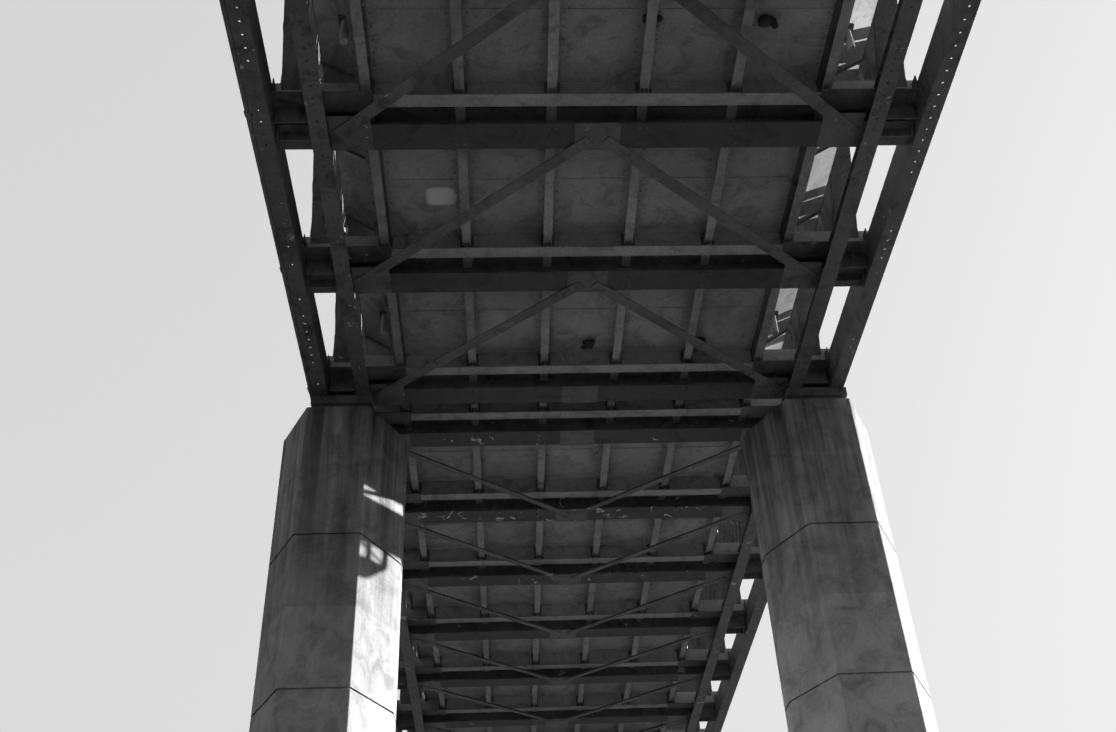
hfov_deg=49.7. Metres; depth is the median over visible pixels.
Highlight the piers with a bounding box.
[249,398,938,731]
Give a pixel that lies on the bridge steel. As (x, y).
(581, 268)
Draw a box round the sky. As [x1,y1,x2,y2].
[0,0,1115,731]
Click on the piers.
(848, 657)
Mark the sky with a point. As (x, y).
(153, 384)
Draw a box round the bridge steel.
[219,0,980,731]

